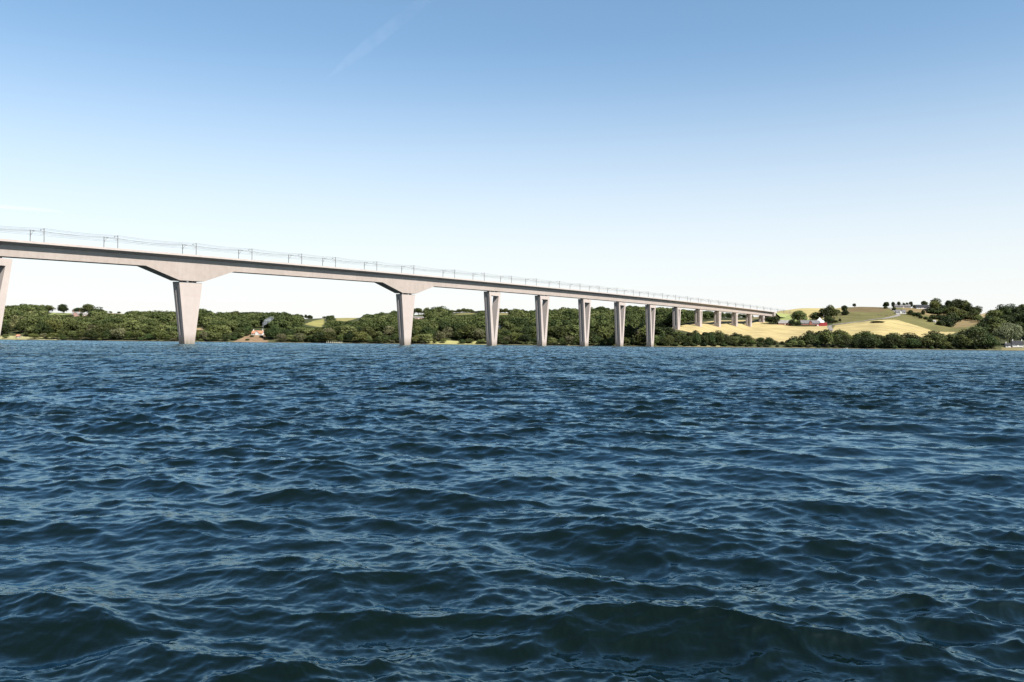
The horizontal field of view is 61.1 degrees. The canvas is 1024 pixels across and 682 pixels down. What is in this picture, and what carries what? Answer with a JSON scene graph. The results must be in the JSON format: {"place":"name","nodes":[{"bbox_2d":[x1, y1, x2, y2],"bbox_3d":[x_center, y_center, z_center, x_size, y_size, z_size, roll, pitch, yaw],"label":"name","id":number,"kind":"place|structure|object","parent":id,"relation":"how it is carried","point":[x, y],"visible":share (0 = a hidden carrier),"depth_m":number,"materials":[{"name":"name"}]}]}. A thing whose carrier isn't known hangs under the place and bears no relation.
{"place":"outdoors","nodes":[
{"label":"outdoors","id":0,"kind":"place"},
{"bbox_2d":[0,339,1023,681],"bbox_3d":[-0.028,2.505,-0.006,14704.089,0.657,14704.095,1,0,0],"label":"water","id":1,"kind":"structure","parent":0,"point":[172,511],"depth_m":12.90,"materials":[{"name":"blue liquid"}]},
{"bbox_2d":[0,307,1023,350],"bbox_3d":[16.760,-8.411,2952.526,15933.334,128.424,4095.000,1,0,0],"label":"terrain","id":2,"kind":"structure","parent":0,"point":[901,324],"depth_m":1321.16,"materials":[{"name":"beige plant"}]},
{"bbox_2d":[1,321,11,334],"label":"broadleaf tree","id":3,"kind":"object","parent":2,"relation":"on","point":[5,329],"visible":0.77,"depth_m":1046.31,"materials":[{"name":"green plant"}]},
{"bbox_2d":[13,320,28,332],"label":"broadleaf tree","id":4,"kind":"object","parent":2,"relation":"on","point":[20,326],"visible":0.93,"depth_m":1051.56,"materials":[{"name":"green plant"}]},
{"bbox_2d":[24,326,39,334],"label":"broadleaf tree","id":5,"kind":"object","parent":2,"relation":"on","point":[29,329],"visible":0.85,"depth_m":1039.41,"materials":[{"name":"green plant"}]},
{"bbox_2d":[32,322,54,334],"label":"broadleaf tree","id":6,"kind":"object","parent":2,"relation":"on","point":[42,328],"visible":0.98,"depth_m":1040.94,"materials":[{"name":"green plant"}]},
{"bbox_2d":[44,319,62,332],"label":"broadleaf tree","id":7,"kind":"object","parent":2,"relation":"on","point":[55,324],"visible":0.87,"depth_m":1055.66,"materials":[{"name":"green plant"}]},
{"bbox_2d":[57,304,68,311],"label":"broadleaf tree","id":8,"kind":"object","parent":2,"relation":"on","point":[62,307],"visible":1,"depth_m":1408.63,"materials":[{"name":"green plant"}]},
{"bbox_2d":[56,327,71,334],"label":"broadleaf tree","id":9,"kind":"object","parent":2,"relation":"on","point":[64,330],"visible":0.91,"depth_m":1041.11,"materials":[{"name":"green plant"}]},
{"bbox_2d":[62,321,86,331],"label":"broadleaf tree","id":10,"kind":"object","parent":2,"relation":"on","point":[74,326],"visible":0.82,"depth_m":1048.73,"materials":[{"name":"green plant"}]},
{"bbox_2d":[75,328,85,337],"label":"broadleaf tree","id":11,"kind":"object","parent":2,"relation":"on","point":[80,332],"visible":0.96,"depth_m":1028.04,"materials":[{"name":"green plant"}]},
{"bbox_2d":[80,304,93,312],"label":"broadleaf tree","id":12,"kind":"object","parent":2,"relation":"on","point":[86,308],"visible":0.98,"depth_m":1408.82,"materials":[{"name":"green plant"}]},
{"bbox_2d":[82,329,100,339],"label":"broadleaf tree","id":13,"kind":"object","parent":2,"relation":"on","point":[91,334],"visible":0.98,"depth_m":1026.36,"materials":[{"name":"green plant"}]},
{"bbox_2d":[90,324,109,332],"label":"broadleaf tree","id":14,"kind":"object","parent":2,"relation":"on","point":[101,328],"visible":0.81,"depth_m":1043.83,"materials":[{"name":"green plant"}]},
{"bbox_2d":[102,329,116,339],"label":"broadleaf tree","id":15,"kind":"object","parent":2,"relation":"on","point":[107,334],"visible":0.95,"depth_m":1029.87,"materials":[{"name":"green plant"}]},
{"bbox_2d":[109,328,126,339],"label":"broadleaf tree","id":16,"kind":"object","parent":2,"relation":"on","point":[118,332],"visible":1,"depth_m":1031.49,"materials":[{"name":"green plant"}]},
{"bbox_2d":[120,320,140,330],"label":"broadleaf tree","id":17,"kind":"object","parent":2,"relation":"on","point":[127,324],"visible":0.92,"depth_m":1059.59,"materials":[{"name":"green plant"}]},
{"bbox_2d":[131,330,144,339],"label":"broadleaf tree","id":18,"kind":"object","parent":2,"relation":"on","point":[136,334],"visible":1,"depth_m":1034.41,"materials":[{"name":"green plant"}]},
{"bbox_2d":[129,323,147,332],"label":"broadleaf tree","id":19,"kind":"object","parent":2,"relation":"on","point":[141,327],"visible":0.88,"depth_m":1061.54,"materials":[{"name":"green plant"}]},
{"bbox_2d":[143,325,155,334],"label":"broadleaf tree","id":20,"kind":"object","parent":2,"relation":"on","point":[149,329],"visible":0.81,"depth_m":1057.22,"materials":[{"name":"green plant"}]},
{"bbox_2d":[151,329,166,338],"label":"broadleaf tree","id":21,"kind":"object","parent":2,"relation":"on","point":[159,333],"visible":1,"depth_m":1040.00,"materials":[{"name":"green plant"}]},
{"bbox_2d":[164,326,177,334],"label":"broadleaf tree","id":22,"kind":"object","parent":2,"relation":"on","point":[171,329],"visible":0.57,"depth_m":1049.57,"materials":[{"name":"green plant"}]},
{"bbox_2d":[198,331,208,340],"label":"broadleaf tree","id":23,"kind":"object","parent":2,"relation":"on","point":[203,334],"visible":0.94,"depth_m":1041.42,"materials":[{"name":"green plant"}]},
{"bbox_2d":[202,324,225,334],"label":"broadleaf tree","id":24,"kind":"object","parent":2,"relation":"on","point":[213,328],"visible":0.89,"depth_m":1060.69,"materials":[{"name":"green plant"}]},
{"bbox_2d":[206,332,221,340],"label":"broadleaf tree","id":25,"kind":"object","parent":2,"relation":"on","point":[215,335],"visible":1,"depth_m":1036.17,"materials":[{"name":"green plant"}]},
{"bbox_2d":[218,325,231,333],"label":"broadleaf tree","id":26,"kind":"object","parent":2,"relation":"on","point":[225,329],"visible":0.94,"depth_m":1067.93,"materials":[{"name":"green plant"}]},
{"bbox_2d":[266,324,281,339],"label":"broadleaf tree","id":27,"kind":"object","parent":2,"relation":"on","point":[273,331],"visible":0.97,"depth_m":1054.96,"materials":[{"name":"green plant"}]},
{"bbox_2d":[276,334,287,340],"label":"broadleaf tree","id":28,"kind":"object","parent":2,"relation":"on","point":[281,336],"visible":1,"depth_m":1043.50,"materials":[{"name":"green plant"}]},
{"bbox_2d":[282,329,295,334],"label":"broadleaf tree","id":29,"kind":"object","parent":2,"relation":"on","point":[289,332],"visible":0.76,"depth_m":1058.67,"materials":[{"name":"green plant"}]},
{"bbox_2d":[294,333,305,340],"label":"broadleaf tree","id":30,"kind":"object","parent":2,"relation":"on","point":[299,336],"visible":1,"depth_m":1045.65,"materials":[{"name":"green plant"}]},
{"bbox_2d":[298,328,313,335],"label":"broadleaf tree","id":31,"kind":"object","parent":2,"relation":"on","point":[305,331],"visible":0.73,"depth_m":1065.40,"materials":[{"name":"green plant"}]},
{"bbox_2d":[312,331,328,342],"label":"broadleaf tree","id":32,"kind":"object","parent":2,"relation":"on","point":[318,335],"visible":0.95,"depth_m":1038.65,"materials":[{"name":"green plant"}]},
{"bbox_2d":[321,332,336,342],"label":"broadleaf tree","id":33,"kind":"object","parent":2,"relation":"on","point":[331,335],"visible":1,"depth_m":1039.58,"materials":[{"name":"green plant"}]},
{"bbox_2d":[338,325,357,335],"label":"broadleaf tree","id":34,"kind":"object","parent":2,"relation":"on","point":[344,329],"visible":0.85,"depth_m":1061.15,"materials":[{"name":"green plant"}]},
{"bbox_2d":[344,331,354,341],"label":"broadleaf tree","id":35,"kind":"object","parent":2,"relation":"on","point":[348,335],"visible":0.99,"depth_m":1046.76,"materials":[{"name":"green plant"}]},
{"bbox_2d":[352,331,368,341],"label":"broadleaf tree","id":36,"kind":"object","parent":2,"relation":"on","point":[359,335],"visible":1,"depth_m":1045.28,"materials":[{"name":"green plant"}]},
{"bbox_2d":[361,326,378,338],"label":"broadleaf tree","id":37,"kind":"object","parent":2,"relation":"on","point":[370,331],"visible":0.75,"depth_m":1058.59,"materials":[{"name":"green plant"}]},
{"bbox_2d":[3,303,765,331],"bbox_3d":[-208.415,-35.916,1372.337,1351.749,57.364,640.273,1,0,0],"label":"woods","id":38,"kind":"object","parent":2,"relation":"on","point":[439,318],"visible":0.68,"depth_m":1162.01,"materials":[{"name":"green plant"}]},
{"bbox_2d":[0,239,776,346],"bbox_3d":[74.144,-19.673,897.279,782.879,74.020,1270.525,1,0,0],"label":"railway viaduct","id":39,"kind":"object","parent":2,"relation":"on","point":[186,272],"visible":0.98,"depth_m":590.17,"materials":[{"name":"concrete"}]},
{"bbox_2d":[384,326,394,336],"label":"broadleaf tree","id":40,"kind":"object","parent":2,"relation":"on","point":[388,330],"visible":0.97,"depth_m":1078.87,"materials":[{"name":"green plant"}]},
{"bbox_2d":[416,333,432,342],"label":"broadleaf tree","id":41,"kind":"object","parent":2,"relation":"on","point":[426,337],"visible":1,"depth_m":1046.76,"materials":[{"name":"green plant"}]},
{"bbox_2d":[419,327,438,336],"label":"broadleaf tree","id":42,"kind":"object","parent":2,"relation":"on","point":[426,330],"visible":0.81,"depth_m":1069.88,"materials":[{"name":"green plant"}]},
{"bbox_2d":[434,331,445,339],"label":"broadleaf tree","id":43,"kind":"object","parent":2,"relation":"on","point":[439,335],"visible":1,"depth_m":1065.22,"materials":[{"name":"green plant"}]},
{"bbox_2d":[442,327,452,337],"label":"broadleaf tree","id":44,"kind":"object","parent":2,"relation":"on","point":[448,331],"visible":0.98,"depth_m":1076.33,"materials":[{"name":"green plant"}]},
{"bbox_2d":[454,325,478,338],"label":"broadleaf tree","id":45,"kind":"object","parent":2,"relation":"on","point":[467,330],"visible":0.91,"depth_m":1072.00,"materials":[{"name":"green plant"}]},
{"bbox_2d":[470,328,484,339],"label":"broadleaf tree","id":46,"kind":"object","parent":2,"relation":"on","point":[479,334],"visible":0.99,"depth_m":1069.81,"materials":[{"name":"green plant"}]},
{"bbox_2d":[508,332,523,343],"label":"broadleaf tree","id":47,"kind":"object","parent":2,"relation":"on","point":[515,336],"visible":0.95,"depth_m":1055.75,"materials":[{"name":"green plant"}]},
{"bbox_2d":[516,327,532,338],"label":"broadleaf tree","id":48,"kind":"object","parent":2,"relation":"on","point":[526,330],"visible":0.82,"depth_m":1077.47,"materials":[{"name":"green plant"}]},
{"bbox_2d":[519,334,531,342],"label":"broadleaf tree","id":49,"kind":"object","parent":2,"relation":"on","point":[525,338],"visible":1,"depth_m":1054.12,"materials":[{"name":"green plant"}]},
{"bbox_2d":[547,326,559,337],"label":"broadleaf tree","id":50,"kind":"object","parent":2,"relation":"on","point":[551,330],"visible":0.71,"depth_m":1083.86,"materials":[{"name":"green plant"}]},
{"bbox_2d":[552,326,570,338],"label":"broadleaf tree","id":51,"kind":"object","parent":2,"relation":"on","point":[563,332],"visible":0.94,"depth_m":1077.68,"materials":[{"name":"green plant"}]},
{"bbox_2d":[564,324,578,338],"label":"broadleaf tree","id":52,"kind":"object","parent":2,"relation":"on","point":[574,330],"visible":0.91,"depth_m":1079.32,"materials":[{"name":"green plant"}]},
{"bbox_2d":[589,335,601,344],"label":"broadleaf tree","id":53,"kind":"object","parent":2,"relation":"on","point":[595,338],"visible":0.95,"depth_m":1056.73,"materials":[{"name":"green plant"}]},
{"bbox_2d":[598,327,613,338],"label":"broadleaf tree","id":54,"kind":"object","parent":2,"relation":"on","point":[605,332],"visible":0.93,"depth_m":1079.84,"materials":[{"name":"green plant"}]},
{"bbox_2d":[624,324,635,339],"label":"broadleaf tree","id":55,"kind":"object","parent":2,"relation":"on","point":[628,328],"visible":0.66,"depth_m":1075.55,"materials":[{"name":"green plant"}]},
{"bbox_2d":[635,332,645,343],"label":"broadleaf tree","id":56,"kind":"object","parent":2,"relation":"on","point":[640,338],"visible":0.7,"depth_m":1064.69,"materials":[{"name":"green plant"}]},
{"bbox_2d":[636,324,645,333],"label":"broadleaf tree","id":57,"kind":"object","parent":2,"relation":"on","point":[642,327],"visible":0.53,"depth_m":1080.62,"materials":[{"name":"green plant"}]},
{"bbox_2d":[654,327,675,335],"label":"broadleaf tree","id":58,"kind":"object","parent":2,"relation":"on","point":[670,330],"visible":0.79,"depth_m":1080.84,"materials":[{"name":"green plant"}]},
{"bbox_2d":[665,335,673,345],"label":"broadleaf tree","id":59,"kind":"object","parent":2,"relation":"on","point":[669,338],"visible":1,"depth_m":1067.76,"materials":[{"name":"green plant"}]},
{"bbox_2d":[691,333,700,345],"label":"broadleaf tree","id":60,"kind":"object","parent":2,"relation":"on","point":[696,338],"visible":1,"depth_m":1067.02,"materials":[{"name":"green plant"}]},
{"bbox_2d":[716,332,724,344],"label":"broadleaf tree","id":61,"kind":"object","parent":2,"relation":"on","point":[720,337],"visible":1,"depth_m":1074.76,"materials":[{"name":"green plant"}]},
{"bbox_2d":[790,310,806,320],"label":"broadleaf tree","id":62,"kind":"object","parent":2,"relation":"on","point":[798,315],"visible":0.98,"depth_m":1461.19,"materials":[{"name":"green plant"}]},
{"bbox_2d":[802,333,815,345],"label":"broadleaf tree","id":63,"kind":"object","parent":2,"relation":"on","point":[807,339],"visible":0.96,"depth_m":1083.32,"materials":[{"name":"green plant"}]},
{"bbox_2d":[800,320,819,324],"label":"farmhouse","id":64,"kind":"object","parent":2,"relation":"on","point":[809,322],"visible":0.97,"depth_m":1451.65,"materials":[{"name":"red brick"}]},
{"bbox_2d":[808,312,821,319],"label":"broadleaf tree","id":65,"kind":"object","parent":2,"relation":"on","point":[814,315],"visible":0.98,"depth_m":1515.76,"materials":[{"name":"green plant"}]},
{"bbox_2d":[811,336,824,344],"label":"broadleaf tree","id":66,"kind":"object","parent":2,"relation":"on","point":[818,340],"visible":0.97,"depth_m":1084.65,"materials":[{"name":"green plant"}]},
{"bbox_2d":[818,308,831,320],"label":"broadleaf tree","id":67,"kind":"object","parent":2,"relation":"on","point":[824,313],"visible":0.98,"depth_m":1509.18,"materials":[{"name":"green plant"}]},
{"bbox_2d":[819,332,833,344],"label":"broadleaf tree","id":68,"kind":"object","parent":2,"relation":"on","point":[827,337],"visible":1,"depth_m":1080.80,"materials":[{"name":"green plant"}]},
{"bbox_2d":[826,305,838,317],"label":"broadleaf tree","id":69,"kind":"object","parent":2,"relation":"on","point":[833,311],"visible":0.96,"depth_m":1509.95,"materials":[{"name":"green plant"}]},
{"bbox_2d":[832,334,843,346],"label":"broadleaf tree","id":70,"kind":"object","parent":2,"relation":"on","point":[838,339],"visible":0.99,"depth_m":1082.55,"materials":[{"name":"green plant"}]},
{"bbox_2d":[840,334,851,347],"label":"broadleaf tree","id":71,"kind":"object","parent":2,"relation":"on","point":[847,340],"visible":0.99,"depth_m":1081.84,"materials":[{"name":"green plant"}]},
{"bbox_2d":[856,330,878,337],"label":"broadleaf tree","id":72,"kind":"object","parent":2,"relation":"on","point":[865,333],"visible":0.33,"depth_m":1104.38,"materials":[{"name":"green plant"}]},
{"bbox_2d":[860,335,878,347],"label":"broadleaf tree","id":73,"kind":"object","parent":2,"relation":"on","point":[870,340],"visible":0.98,"depth_m":1078.40,"materials":[{"name":"green plant"}]},
{"bbox_2d":[884,334,900,346],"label":"broadleaf tree","id":74,"kind":"object","parent":2,"relation":"on","point":[890,340],"visible":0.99,"depth_m":1083.99,"materials":[{"name":"green plant"}]},
{"bbox_2d":[895,337,907,346],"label":"broadleaf tree","id":75,"kind":"object","parent":2,"relation":"on","point":[903,341],"visible":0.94,"depth_m":1087.11,"materials":[{"name":"green plant"}]},
{"bbox_2d":[904,338,919,347],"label":"broadleaf tree","id":76,"kind":"object","parent":2,"relation":"on","point":[911,342],"visible":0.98,"depth_m":1085.07,"materials":[{"name":"green plant"}]},
{"bbox_2d":[903,332,921,339],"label":"broadleaf tree","id":77,"kind":"object","parent":2,"relation":"on","point":[912,336],"visible":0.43,"depth_m":1099.43,"materials":[{"name":"green plant"}]},
{"bbox_2d":[920,337,935,347],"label":"broadleaf tree","id":78,"kind":"object","parent":2,"relation":"on","point":[927,341],"visible":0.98,"depth_m":1086.98,"materials":[{"name":"green plant"}]},
{"bbox_2d":[928,301,939,308],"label":"broadleaf tree","id":79,"kind":"object","parent":2,"relation":"on","point":[933,304],"visible":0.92,"depth_m":1629.54,"materials":[{"name":"green plant"}]},
{"bbox_2d":[927,333,947,347],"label":"broadleaf tree","id":80,"kind":"object","parent":2,"relation":"on","point":[938,339],"visible":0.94,"depth_m":1087.99,"materials":[{"name":"green plant"}]},
{"bbox_2d":[944,300,955,307],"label":"broadleaf tree","id":81,"kind":"object","parent":2,"relation":"on","point":[948,303],"visible":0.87,"depth_m":1643.28,"materials":[{"name":"green plant"}]},
{"bbox_2d":[947,338,962,346],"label":"broadleaf tree","id":82,"kind":"object","parent":2,"relation":"on","point":[952,341],"visible":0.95,"depth_m":1091.16,"materials":[{"name":"green plant"}]},
{"bbox_2d":[951,299,964,308],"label":"broadleaf tree","id":83,"kind":"object","parent":2,"relation":"on","point":[958,302],"visible":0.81,"depth_m":1638.60,"materials":[{"name":"green plant"}]},
{"bbox_2d":[955,334,973,347],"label":"broadleaf tree","id":84,"kind":"object","parent":2,"relation":"on","point":[964,340],"visible":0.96,"depth_m":1088.02,"materials":[{"name":"green plant"}]},
{"bbox_2d":[959,326,988,344],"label":"broadleaf tree","id":85,"kind":"object","parent":2,"relation":"on","point":[981,329],"visible":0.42,"depth_m":1099.78,"materials":[{"name":"green plant"}]},
{"bbox_2d":[963,328,986,347],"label":"broadleaf tree","id":86,"kind":"object","parent":2,"relation":"on","point":[975,336],"visible":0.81,"depth_m":1088.20,"materials":[{"name":"green plant"}]},
{"bbox_2d":[977,315,993,324],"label":"broadleaf tree","id":87,"kind":"object","parent":2,"relation":"on","point":[985,319],"visible":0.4,"depth_m":1348.56,"materials":[{"name":"green plant"}]},
{"bbox_2d":[977,334,996,346],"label":"broadleaf tree","id":88,"kind":"object","parent":2,"relation":"on","point":[989,340],"visible":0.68,"depth_m":1091.86,"materials":[{"name":"green plant"}]},
{"bbox_2d":[984,309,1003,318],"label":"broadleaf tree","id":89,"kind":"object","parent":2,"relation":"on","point":[996,313],"visible":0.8,"depth_m":1452.18,"materials":[{"name":"green plant"}]},
{"bbox_2d":[987,323,1002,338],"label":"broadleaf tree","id":90,"kind":"object","parent":2,"relation":"on","point":[994,326],"visible":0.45,"depth_m":1180.23,"materials":[{"name":"green plant"}]},
{"bbox_2d":[987,317,1006,325],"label":"broadleaf tree","id":91,"kind":"object","parent":2,"relation":"on","point":[1000,321],"visible":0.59,"depth_m":1299.96,"materials":[{"name":"green plant"}]},
{"bbox_2d":[995,304,1010,315],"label":"broadleaf tree","id":92,"kind":"object","parent":2,"relation":"on","point":[1002,308],"visible":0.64,"depth_m":1523.99,"materials":[{"name":"green plant"}]},
{"bbox_2d":[998,314,1014,324],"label":"broadleaf tree","id":93,"kind":"object","parent":2,"relation":"on","point":[1009,319],"visible":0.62,"depth_m":1311.12,"materials":[{"name":"green plant"}]},
{"bbox_2d":[992,322,1023,342],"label":"willow tree","id":94,"kind":"object","parent":2,"relation":"on","point":[1010,331],"visible":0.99,"depth_m":1115.74,"materials":[{"name":"green plant"}]},
{"bbox_2d":[1011,339,1023,346],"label":"shore cottage","id":95,"kind":"structure","parent":2,"relation":"on","point":[1017,343],"depth_m":1104.23,"materials":[{"name":"white paint"}]},
{"bbox_2d":[1012,312,1023,322],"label":"broadleaf tree","id":96,"kind":"object","parent":2,"relation":"on","point":[1020,317],"visible":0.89,"depth_m":1288.79,"materials":[{"name":"green plant"}]},
{"bbox_2d":[0,0,1023,318],"label":"sky","id":97,"kind":"structure","parent":0,"point":[773,155],"materials":[{"name":"blue"}]},
{"bbox_2d":[827,307,899,329],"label":"road","id":98,"kind":"structure","parent":0,"point":[831,328],"depth_m":1454.37,"materials":[{"name":"grey asphalt"}]},
{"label":"catenary mast","id":99,"kind":"object","parent":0,"visible":0},
{"bbox_2d":[0,226,792,312],"bbox_3d":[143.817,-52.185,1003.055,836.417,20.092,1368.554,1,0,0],"label":"overhead line","id":100,"kind":"object","parent":99,"relation":"attached to","point":[292,255],"visible":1,"depth_m":514.71,"materials":[{"name":"metal"}]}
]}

